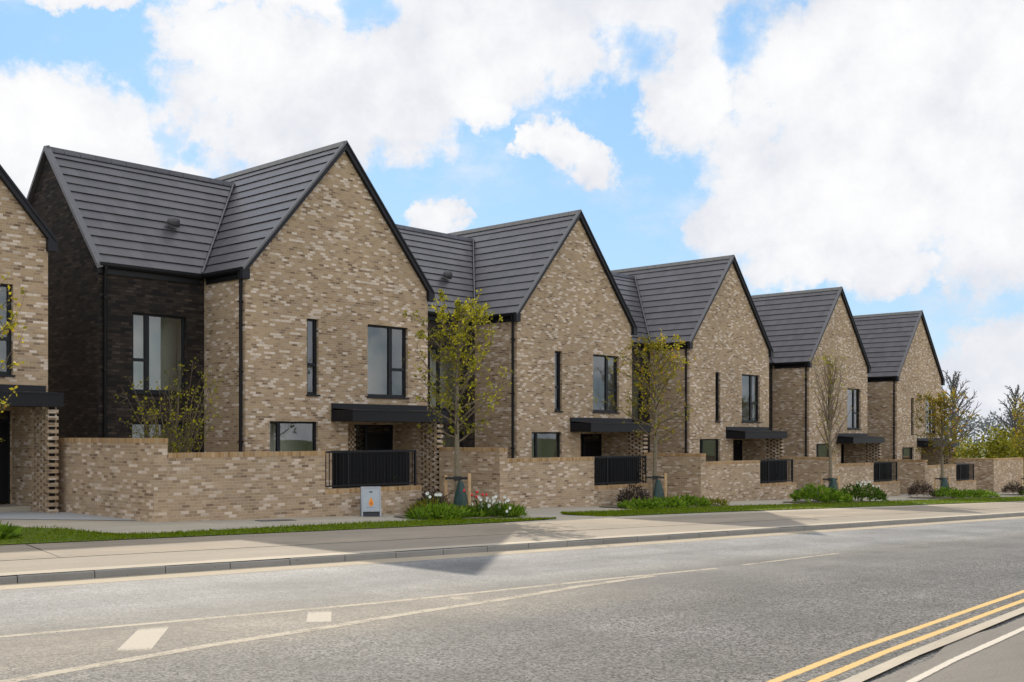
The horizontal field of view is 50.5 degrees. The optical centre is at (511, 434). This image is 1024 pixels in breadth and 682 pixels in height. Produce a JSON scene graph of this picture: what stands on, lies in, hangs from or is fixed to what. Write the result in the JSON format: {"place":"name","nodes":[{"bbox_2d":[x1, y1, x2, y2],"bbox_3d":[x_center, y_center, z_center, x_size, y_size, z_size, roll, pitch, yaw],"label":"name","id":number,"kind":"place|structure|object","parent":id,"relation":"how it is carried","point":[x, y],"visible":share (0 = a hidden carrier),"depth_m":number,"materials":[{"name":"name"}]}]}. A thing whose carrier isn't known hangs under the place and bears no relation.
{"place":"outdoors","nodes":[
{"label":"outdoors","id":0,"kind":"place"},
{"bbox_2d":[0,518,1023,681],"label":"road","id":1,"kind":"structure","parent":0,"point":[731,618],"depth_m":11.09,"materials":[{"name":"asphalt"}]},
{"bbox_2d":[117,626,168,650],"bbox_3d":[-3.166,1.751,9.360,0.267,0.021,1.499,0,0,-10],"label":"hatch mark","id":2,"kind":"object","parent":1,"relation":"on","point":[142,639],"visible":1,"depth_m":9.29,"materials":[{"name":"paint"}]},
{"bbox_2d":[306,611,330,622],"bbox_3d":[-1.895,1.789,10.691,0.234,0.014,0.897,0,0,-9],"label":"hatch mark","id":3,"kind":"object","parent":1,"relation":"on","point":[316,616],"visible":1,"depth_m":10.67,"materials":[{"name":"paint"}]},
{"bbox_2d":[0,575,655,681],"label":"road line","id":4,"kind":"object","parent":1,"relation":"on","point":[54,672],"visible":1,"depth_m":9.59,"materials":[{"name":"white paint"}]},
{"bbox_2d":[0,568,717,636],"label":"road line","id":5,"kind":"object","parent":1,"relation":"on","point":[337,605],"visible":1,"depth_m":11.39,"materials":[{"name":"white paint"}]},
{"bbox_2d":[0,512,1023,583],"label":"kerb","id":6,"kind":"structure","parent":1,"relation":"on","point":[43,577],"depth_m":16.69,"materials":[{"name":"concrete"}]},
{"bbox_2d":[0,512,1021,575],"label":"kerb top line","id":7,"kind":"object","parent":6,"relation":"on","point":[431,548],"visible":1,"depth_m":16.69,"materials":[{"name":"concrete"}]},
{"bbox_2d":[0,516,1023,589],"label":"gutter channel","id":8,"kind":"object","parent":1,"relation":"on","point":[154,576],"visible":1,"depth_m":16.36,"materials":[{"name":"concrete"}]},
{"bbox_2d":[767,590,1023,681],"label":"yellow line","id":9,"kind":"object","parent":1,"relation":"on","point":[817,664],"visible":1,"depth_m":9.77,"materials":[{"name":"paint"}]},
{"bbox_2d":[807,599,1023,681],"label":"yellow line","id":10,"kind":"object","parent":1,"relation":"on","point":[861,661],"visible":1,"depth_m":9.63,"materials":[{"name":"paint"}]},
{"bbox_2d":[840,607,1023,681],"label":"kerb","id":11,"kind":"structure","parent":1,"relation":"on","point":[879,669],"depth_m":9.33,"materials":[{"name":"concrete"}]},
{"bbox_2d":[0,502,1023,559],"bbox_3d":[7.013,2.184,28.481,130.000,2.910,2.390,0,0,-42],"label":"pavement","id":12,"kind":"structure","parent":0,"point":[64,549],"depth_m":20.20,"materials":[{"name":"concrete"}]},
{"bbox_2d":[11,507,1013,559],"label":"edging strip","id":13,"kind":"object","parent":12,"relation":"on","point":[430,537],"visible":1,"depth_m":18.75,"materials":[{"name":"concrete"}]},
{"bbox_2d":[0,507,1023,572],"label":"pavement edge","id":14,"kind":"object","parent":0,"point":[97,561],"visible":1,"depth_m":17.86,"materials":[{"name":"concrete"}]},
{"bbox_2d":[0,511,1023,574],"bbox_3d":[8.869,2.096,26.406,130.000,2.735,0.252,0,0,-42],"label":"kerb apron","id":15,"kind":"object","parent":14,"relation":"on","point":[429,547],"visible":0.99,"depth_m":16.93,"materials":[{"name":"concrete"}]},
{"bbox_2d":[0,492,1023,533],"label":"footpath","id":16,"kind":"structure","parent":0,"point":[122,526],"depth_m":23.62,"materials":[{"name":"concrete"}]},
{"bbox_2d":[0,511,132,519],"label":"garden path","id":17,"kind":"structure","parent":16,"relation":"on","point":[39,515],"depth_m":23.27,"materials":[{"name":"concrete"}]},
{"bbox_2d":[114,357,226,452],"bbox_3d":[-8.109,0.077,25.727,2.605,3.758,2.449,0,0,0],"label":"garden shrub","id":18,"kind":"object","parent":16,"relation":"on","point":[185,444],"visible":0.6,"depth_m":25.76,"materials":[{"name":"green plant"}]},
{"bbox_2d":[57,438,421,521],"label":"garden wall","id":19,"kind":"structure","parent":16,"relation":"on","point":[147,479],"depth_m":23.58,"materials":[{"name":"brick"}]},
{"bbox_2d":[325,450,415,487],"bbox_3d":[-3.393,0.821,26.135,0.052,0.889,2.804,0,0,45],"label":"railing","id":20,"kind":"object","parent":19,"relation":"on","point":[347,485],"visible":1,"depth_m":26.12,"materials":[{"name":"black metal"}]},
{"bbox_2d":[0,517,556,544],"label":"grass base","id":21,"kind":"object","parent":16,"relation":"on","point":[29,536],"visible":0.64,"depth_m":19.14,"materials":[{"name":"plant"}]},
{"bbox_2d":[0,521,22,539],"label":"leafy plant","id":22,"kind":"object","parent":21,"relation":"on","point":[7,531],"visible":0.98,"depth_m":17.70,"materials":[{"name":"green plant"}]},
{"bbox_2d":[0,271,27,441],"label":"street tree","id":23,"kind":"object","parent":21,"relation":"on","point":[12,326],"visible":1,"depth_m":18.49,"materials":[{"name":"green plant"}]},
{"bbox_2d":[360,486,380,516],"bbox_3d":[-3.313,1.561,25.476,0.460,0.694,0.363,0,0,-14],"label":"utility cabinet","id":24,"kind":"object","parent":16,"relation":"on","point":[370,500],"visible":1,"depth_m":25.39,"materials":[{"name":"metal"}]},
{"bbox_2d":[332,450,408,487],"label":"bin store","id":25,"kind":"structure","parent":16,"relation":"on","point":[365,468],"depth_m":26.40,"materials":[{"name":"metal"}]},
{"bbox_2d":[339,453,362,487],"bbox_3d":[-3.833,1.114,25.977,0.047,1.338,0.687,0,0,45],"label":"door","id":26,"kind":"structure","parent":25,"relation":"in","point":[341,454],"depth_m":26.00,"materials":[{"name":"metal"}]},
{"bbox_2d":[363,453,385,486],"bbox_3d":[-3.333,1.114,26.476,0.047,1.338,0.687,0,0,45],"label":"door","id":27,"kind":"structure","parent":25,"relation":"in","point":[365,454],"depth_m":26.47,"materials":[{"name":"metal"}]},
{"bbox_2d":[386,452,407,485],"bbox_3d":[-2.832,1.114,26.984,0.687,1.338,0.047,0,0,-45],"label":"door","id":28,"kind":"structure","parent":25,"relation":"in","point":[388,454],"depth_m":26.97,"materials":[{"name":"metal"}]},
{"bbox_2d":[395,515,510,518],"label":"bed soil","id":29,"kind":"structure","parent":16,"relation":"on","point":[442,518],"depth_m":25.28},
{"bbox_2d":[404,496,457,514],"bbox_3d":[-1.947,1.689,26.066,1.472,0.549,1.494,0,0,0],"label":"leafy plant","id":30,"kind":"object","parent":29,"relation":"on","point":[417,506],"visible":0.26,"depth_m":26.02,"materials":[{"name":"green plant"}]},
{"bbox_2d":[412,487,451,506],"bbox_3d":[-1.941,1.613,26.695,1.085,0.680,1.121,0,0,0],"label":"mound plant","id":31,"kind":"object","parent":29,"relation":"on","point":[435,497],"visible":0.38,"depth_m":26.64,"materials":[{"name":"brown plant"}]},
{"bbox_2d":[402,502,461,519],"bbox_3d":[-1.803,1.746,24.718,1.376,0.474,1.293,0,0,0],"label":"leafy plant","id":32,"kind":"object","parent":29,"relation":"on","point":[430,510],"visible":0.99,"depth_m":24.49,"materials":[{"name":"green plant"}]},
{"bbox_2d":[431,501,472,518],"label":"leafy plant","id":33,"kind":"object","parent":29,"relation":"on","point":[462,512],"visible":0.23,"depth_m":25.14,"materials":[{"name":"green plant"}]},
{"bbox_2d":[457,505,490,516],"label":"leafy plant","id":34,"kind":"object","parent":29,"relation":"on","point":[476,514],"visible":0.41,"depth_m":25.54,"materials":[{"name":"green plant"}]},
{"bbox_2d":[462,498,515,516],"bbox_3d":[-0.528,1.780,26.065,1.395,0.615,1.525,0,0,-43],"label":"leafy plant","id":35,"kind":"object","parent":29,"relation":"on","point":[494,507],"visible":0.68,"depth_m":25.77,"materials":[{"name":"green plant"}]},
{"bbox_2d":[489,501,528,516],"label":"leafy plant","id":36,"kind":"object","parent":29,"relation":"on","point":[518,511],"visible":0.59,"depth_m":26.01,"materials":[{"name":"green plant"}]},
{"bbox_2d":[444,473,470,506],"bbox_3d":[-1.399,1.588,27.927,0.766,1.200,0.234,0,0,16],"label":"tree stake","id":37,"kind":"object","parent":16,"relation":"on","point":[456,478],"visible":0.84,"depth_m":27.85,"materials":[{"name":"brown wood"}]},
{"bbox_2d":[401,289,514,495],"bbox_3d":[-1.357,-0.815,28.032,2.874,5.808,2.878,0,0,0],"label":"street tree","id":38,"kind":"object","parent":16,"relation":"on","point":[461,337],"visible":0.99,"depth_m":27.86,"materials":[{"name":"green plant"}]},
{"bbox_2d":[453,481,467,506],"bbox_3d":[-1.310,1.607,27.812,0.396,0.840,0.396,0,0,-38],"label":"watering bag","id":39,"kind":"object","parent":16,"relation":"on","point":[460,496],"visible":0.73,"depth_m":27.70,"materials":[{"name":"plastic"}]},
{"bbox_2d":[439,447,650,507],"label":"garden wall","id":40,"kind":"structure","parent":16,"relation":"on","point":[547,482],"depth_m":31.26,"materials":[{"name":"brick"}]},
{"bbox_2d":[594,456,646,484],"bbox_3d":[3.353,1.111,33.891,2.654,0.889,0.050,0,0,-45],"label":"railing","id":41,"kind":"object","parent":40,"relation":"on","point":[620,457],"visible":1,"depth_m":33.94,"materials":[{"name":"black metal"}]},
{"bbox_2d":[585,455,639,484],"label":"bin store","id":42,"kind":"structure","parent":16,"relation":"on","point":[599,470],"depth_m":34.07,"materials":[{"name":"metal"}]},
{"bbox_2d":[594,458,608,484],"bbox_3d":[2.760,1.395,33.597,0.743,1.321,0.047,0,0,-45],"label":"door","id":43,"kind":"structure","parent":42,"relation":"in","point":[599,460],"depth_m":33.56,"materials":[{"name":"metal"}]},
{"bbox_2d":[609,458,623,484],"bbox_3d":[3.299,1.395,34.137,0.743,1.321,0.047,0,0,-45],"label":"door","id":44,"kind":"structure","parent":42,"relation":"in","point":[609,458],"depth_m":34.08,"materials":[{"name":"metal"}]},
{"bbox_2d":[624,458,639,483],"bbox_3d":[3.840,1.395,34.667,0.047,1.321,0.743,0,0,45],"label":"door","id":45,"kind":"structure","parent":42,"relation":"in","point":[625,458],"depth_m":34.64,"materials":[{"name":"metal"}]},
{"bbox_2d":[593,328,697,498],"bbox_3d":[4.399,-0.567,34.841,2.520,5.789,3.126,0,0,-44],"label":"street tree","id":46,"kind":"object","parent":16,"relation":"on","point":[652,347],"visible":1,"depth_m":34.62,"materials":[{"name":"green plant"}]},
{"bbox_2d":[644,473,666,497],"bbox_3d":[4.564,1.827,34.670,0.766,1.200,0.234,0,0,16],"label":"tree stake","id":47,"kind":"object","parent":16,"relation":"on","point":[665,482],"visible":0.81,"depth_m":34.48,"materials":[{"name":"brown wood"}]},
{"bbox_2d":[653,479,663,499],"bbox_3d":[4.647,1.846,34.562,0.396,0.840,0.396,0,0,-38],"label":"watering bag","id":48,"kind":"object","parent":16,"relation":"on","point":[658,491],"visible":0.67,"depth_m":34.45,"materials":[{"name":"plastic"}]},
{"bbox_2d":[599,505,722,507],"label":"bed soil","id":49,"kind":"structure","parent":16,"relation":"on","point":[614,506],"depth_m":32.80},
{"bbox_2d":[614,483,652,502],"bbox_3d":[3.697,1.770,32.950,1.201,0.782,1.178,0,0,-43],"label":"mound plant","id":50,"kind":"object","parent":49,"relation":"on","point":[629,493],"visible":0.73,"depth_m":32.87,"materials":[{"name":"brown plant"}]},
{"bbox_2d":[616,497,663,508],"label":"leafy plant","id":51,"kind":"object","parent":49,"relation":"on","point":[639,503],"visible":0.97,"depth_m":31.39,"materials":[{"name":"green plant"}]},
{"bbox_2d":[650,494,687,507],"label":"leafy plant","id":52,"kind":"object","parent":49,"relation":"on","point":[672,502],"visible":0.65,"depth_m":32.33,"materials":[{"name":"green plant"}]},
{"bbox_2d":[670,493,711,506],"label":"leafy plant","id":53,"kind":"object","parent":49,"relation":"on","point":[692,500],"visible":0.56,"depth_m":33.27,"materials":[{"name":"green plant"}]},
{"bbox_2d":[693,495,730,505],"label":"leafy plant","id":54,"kind":"object","parent":49,"relation":"on","point":[723,503],"visible":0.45,"depth_m":34.25,"materials":[{"name":"green plant"}]},
{"bbox_2d":[644,453,796,500],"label":"garden wall","id":55,"kind":"structure","parent":16,"relation":"on","point":[696,474],"depth_m":39.03,"materials":[{"name":"brick"}]},
{"bbox_2d":[760,459,792,482],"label":"railing","id":56,"kind":"object","parent":55,"relation":"on","point":[767,470],"visible":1,"depth_m":41.66,"materials":[{"name":"black metal"}]},
{"bbox_2d":[760,459,786,482],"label":"bin store","id":57,"kind":"structure","parent":16,"relation":"on","point":[775,470],"depth_m":42.03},
{"bbox_2d":[769,461,776,482],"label":"door","id":58,"kind":"structure","parent":57,"relation":"in","point":[769,461],"depth_m":41.87,"materials":[{"name":"metal"}]},
{"bbox_2d":[778,461,786,481],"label":"door","id":59,"kind":"structure","parent":57,"relation":"in","point":[778,461],"depth_m":42.39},
{"bbox_2d":[784,500,871,502],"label":"bed soil","id":60,"kind":"structure","parent":16,"relation":"on","point":[814,501],"depth_m":38.70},
{"bbox_2d":[789,482,844,502],"bbox_3d":[10.630,1.994,37.796,1.927,0.743,1.925,0,0,0],"label":"leafy plant","id":61,"kind":"object","parent":60,"relation":"on","point":[808,493],"visible":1,"depth_m":37.54,"materials":[{"name":"green plant"}]},
{"bbox_2d":[818,490,855,501],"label":"leafy plant","id":62,"kind":"object","parent":60,"relation":"on","point":[848,497],"visible":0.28,"depth_m":38.55,"materials":[{"name":"green plant"}]},
{"bbox_2d":[840,481,888,501],"bbox_3d":[12.695,2.040,39.661,2.077,0.777,2.013,0,0,0],"label":"leafy plant","id":63,"kind":"object","parent":60,"relation":"on","point":[860,493],"visible":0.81,"depth_m":39.25,"materials":[{"name":"green plant"}]},
{"bbox_2d":[805,351,853,483],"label":"street tree","id":64,"kind":"object","parent":16,"relation":"on","point":[830,387],"visible":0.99,"depth_m":41.20,"materials":[{"name":"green plant"}]},
{"bbox_2d":[780,456,899,496],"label":"garden wall","id":65,"kind":"structure","parent":16,"relation":"on","point":[808,470],"depth_m":46.95,"materials":[{"name":"brick"}]},
{"bbox_2d":[874,462,896,481],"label":"railing","id":66,"kind":"object","parent":65,"relation":"on","point":[883,471],"visible":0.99,"depth_m":49.63,"materials":[{"name":"black metal"}]},
{"bbox_2d":[878,459,976,494],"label":"garden wall","id":67,"kind":"structure","parent":16,"relation":"on","point":[909,472],"depth_m":54.63,"materials":[{"name":"brick"}]},
{"bbox_2d":[956,463,973,480],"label":"railing","id":68,"kind":"object","parent":67,"relation":"on","point":[959,479],"visible":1,"depth_m":57.49,"materials":[{"name":"black metal"}]},
{"bbox_2d":[912,387,978,484],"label":"street tree","id":69,"kind":"object","parent":16,"relation":"on","point":[940,402],"visible":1,"depth_m":49.71,"materials":[{"name":"green plant"}]},
{"bbox_2d":[908,496,993,498],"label":"bed soil","id":70,"kind":"structure","parent":16,"relation":"on","point":[941,497],"depth_m":46.05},
{"bbox_2d":[907,479,935,496],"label":"mound plant","id":71,"kind":"object","parent":70,"relation":"on","point":[924,490],"visible":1,"depth_m":45.36,"materials":[{"name":"brown plant"}]},
{"bbox_2d":[929,485,964,497],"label":"leafy plant","id":72,"kind":"object","parent":70,"relation":"on","point":[940,492],"visible":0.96,"depth_m":45.56,"materials":[{"name":"green plant"}]},
{"bbox_2d":[950,489,989,497],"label":"leafy plant","id":73,"kind":"object","parent":70,"relation":"on","point":[974,493],"visible":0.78,"depth_m":46.41,"materials":[{"name":"green plant"}]},
{"bbox_2d":[956,463,969,480],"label":"bin store","id":74,"kind":"structure","parent":16,"relation":"on","point":[962,471],"depth_m":57.84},
{"bbox_2d":[948,457,1023,492],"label":"garden wall","id":75,"kind":"structure","parent":16,"relation":"on","point":[994,474],"depth_m":62.54,"materials":[{"name":"brick"}]},
{"bbox_2d":[1000,395,1023,458],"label":"street tree","id":76,"kind":"object","parent":16,"relation":"on","point":[1018,424],"visible":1,"depth_m":56.62,"materials":[{"name":"green plant"}]},
{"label":"bed soil","id":77,"kind":"structure","parent":16,"relation":"on","visible":0},
{"bbox_2d":[1001,481,1023,494],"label":"mound plant","id":78,"kind":"object","parent":77,"relation":"on","point":[1008,488],"visible":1,"depth_m":53.16,"materials":[{"name":"brown plant"}]},
{"bbox_2d":[0,442,1023,560],"bbox_3d":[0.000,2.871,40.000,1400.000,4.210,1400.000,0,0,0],"label":"ground","id":79,"kind":"structure","parent":0,"point":[513,533],"depth_m":24.55,"materials":[{"name":"concrete"}]},
{"bbox_2d":[0,164,63,512],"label":"brick house","id":80,"kind":"structure","parent":79,"relation":"on","point":[29,450],"depth_m":24.82,"materials":[{"name":"brick"}]},
{"bbox_2d":[0,422,6,500],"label":"door","id":81,"kind":"structure","parent":80,"relation":"in","point":[3,425],"depth_m":25.56,"materials":[{"name":"black"}]},
{"bbox_2d":[0,284,14,376],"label":"window","id":82,"kind":"structure","parent":80,"relation":"in","point":[9,307],"depth_m":24.63,"materials":[{"name":"black metal"}]},
{"bbox_2d":[26,140,447,498],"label":"brick house","id":83,"kind":"structure","parent":79,"relation":"on","point":[284,294],"depth_m":29.11,"materials":[{"name":"brick"}]},
{"bbox_2d":[132,422,183,449],"bbox_3d":[-9.226,0.590,28.264,0.065,1.820,1.530,0,0,43],"label":"window","id":84,"kind":"structure","parent":83,"relation":"in","point":[159,423],"depth_m":28.28,"materials":[{"name":"black metal"}]},
{"bbox_2d":[131,312,186,394],"bbox_3d":[-9.176,-2.081,28.217,0.200,2.078,1.590,0,0,43],"label":"window","id":85,"kind":"structure","parent":83,"relation":"in","point":[145,359],"depth_m":28.03,"materials":[{"name":"grey glass"}]},
{"bbox_2d":[270,421,315,450],"bbox_3d":[-5.887,0.248,29.028,0.065,1.204,1.560,0,0,43],"label":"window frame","id":86,"kind":"structure","parent":83,"relation":"in","point":[277,422],"depth_m":28.90,"materials":[{"name":"black metal"}]},
{"bbox_2d":[306,319,320,395],"bbox_3d":[-5.426,-2.089,29.430,0.200,2.095,0.446,0,0,43],"label":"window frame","id":87,"kind":"structure","parent":83,"relation":"in","point":[314,364],"depth_m":29.55,"materials":[{"name":"black metal"}]},
{"bbox_2d":[367,434,390,449],"bbox_3d":[-4.003,0.898,32.610,0.056,1.865,0.930,0,0,43],"label":"door","id":88,"kind":"structure","parent":83,"relation":"in","point":[374,441],"depth_m":32.59,"materials":[{"name":"black"}]},
{"bbox_2d":[367,325,409,398],"bbox_3d":[-3.616,-2.089,31.395,0.200,2.095,1.584,0,0,43],"label":"window","id":89,"kind":"structure","parent":83,"relation":"in","point":[389,395],"depth_m":31.57,"materials":[{"name":"black metal"}]},
{"bbox_2d":[396,209,650,482],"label":"brick house","id":90,"kind":"structure","parent":79,"relation":"on","point":[550,292],"depth_m":37.73,"materials":[{"name":"brick"}]},
{"bbox_2d":[430,348,464,411],"bbox_3d":[-2.193,-1.817,36.165,0.200,2.078,1.590,0,0,43],"label":"window","id":91,"kind":"structure","parent":90,"relation":"in","point":[437,353],"depth_m":35.96,"materials":[{"name":"black metal"}]},
{"bbox_2d":[532,432,559,457],"bbox_3d":[1.096,0.512,36.975,0.065,1.204,1.560,0,0,43],"label":"window","id":92,"kind":"structure","parent":90,"relation":"in","point":[535,433],"depth_m":36.98,"materials":[{"name":"black metal"}]},
{"bbox_2d":[554,351,563,411],"bbox_3d":[1.556,-1.825,37.378,0.200,2.095,0.446,0,0,43],"label":"window","id":93,"kind":"structure","parent":90,"relation":"in","point":[558,353],"depth_m":37.50,"materials":[{"name":"black metal"}]},
{"bbox_2d":[585,441,599,455],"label":"door","id":94,"kind":"structure","parent":90,"relation":"in","point":[592,448],"depth_m":40.54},
{"bbox_2d":[593,354,619,413],"bbox_3d":[3.367,-1.825,39.342,0.200,2.095,1.584,0,0,43],"label":"window","id":95,"kind":"structure","parent":90,"relation":"in","point":[606,410],"depth_m":39.51,"materials":[{"name":"black metal"}]},
{"bbox_2d":[611,255,787,461],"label":"brick house","id":96,"kind":"structure","parent":79,"relation":"on","point":[705,310],"depth_m":45.84,"materials":[{"name":"brick"}]},
{"bbox_2d":[700,439,717,460],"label":"window","id":97,"kind":"structure","parent":96,"relation":"in","point":[701,440],"depth_m":45.04,"materials":[{"name":"black metal"}]},
{"bbox_2d":[715,372,721,421],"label":"window","id":98,"kind":"structure","parent":96,"relation":"in","point":[717,373],"depth_m":45.46,"materials":[{"name":"black metal"}]},
{"bbox_2d":[733,446,740,460],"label":"door","id":99,"kind":"structure","parent":96,"relation":"in","point":[736,449],"depth_m":48.57,"materials":[{"name":"black"}]},
{"bbox_2d":[741,374,760,422],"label":"window","id":100,"kind":"structure","parent":96,"relation":"in","point":[750,420],"depth_m":47.46,"materials":[{"name":"black metal"}]},
{"bbox_2d":[751,286,884,463],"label":"brick house","id":101,"kind":"structure","parent":79,"relation":"on","point":[799,326],"depth_m":53.68,"materials":[{"name":"brick"}]},
{"bbox_2d":[847,388,861,429],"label":"window","id":102,"kind":"structure","parent":101,"relation":"in","point":[848,428],"depth_m":55.36,"materials":[{"name":"black metal"}]},
{"bbox_2d":[853,310,956,464],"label":"brick house","id":103,"kind":"structure","parent":79,"relation":"on","point":[899,348],"depth_m":61.34,"materials":[{"name":"brick"}]},
{"bbox_2d":[942,369,989,457],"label":"bare tree","id":104,"kind":"object","parent":79,"relation":"on","point":[954,384],"visible":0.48,"depth_m":85.71,"materials":[{"name":"brown plant"}]},
{"bbox_2d":[942,408,1023,445],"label":"wood","id":105,"kind":"object","parent":79,"relation":"on","point":[984,424],"visible":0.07,"depth_m":326.81,"materials":[{"name":"green plant"}]},
{"bbox_2d":[953,423,1023,476],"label":"tall shrub","id":106,"kind":"object","parent":79,"relation":"on","point":[995,448],"visible":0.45,"depth_m":71.25,"materials":[{"name":"green plant"}]},
{"bbox_2d":[984,425,1023,484],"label":"tall shrub","id":107,"kind":"object","parent":79,"relation":"on","point":[1011,435],"visible":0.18,"depth_m":76.91,"materials":[{"name":"green plant"}]},
{"bbox_2d":[987,384,1023,440],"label":"bare tree","id":108,"kind":"object","parent":79,"relation":"on","point":[1005,423],"visible":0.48,"depth_m":92.08,"materials":[{"name":"grey plant"}]},
{"bbox_2d":[0,0,1023,441],"label":"sky","id":109,"kind":"structure","parent":0,"point":[871,149],"materials":[{"name":"blue"}]},
{"bbox_2d":[560,495,1023,516],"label":"grass","id":110,"kind":"structure","parent":0,"point":[664,510],"depth_m":33.19,"materials":[{"name":"plant"}]},
{"bbox_2d":[871,617,1023,681],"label":"pavement","id":111,"kind":"structure","parent":0,"point":[1002,661],"depth_m":8.78,"materials":[{"name":"concrete"}]},
{"bbox_2d":[906,627,1023,681],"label":"cycle line","id":112,"kind":"object","parent":111,"relation":"on","point":[921,676],"visible":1,"depth_m":9.06,"materials":[{"name":"paint"}]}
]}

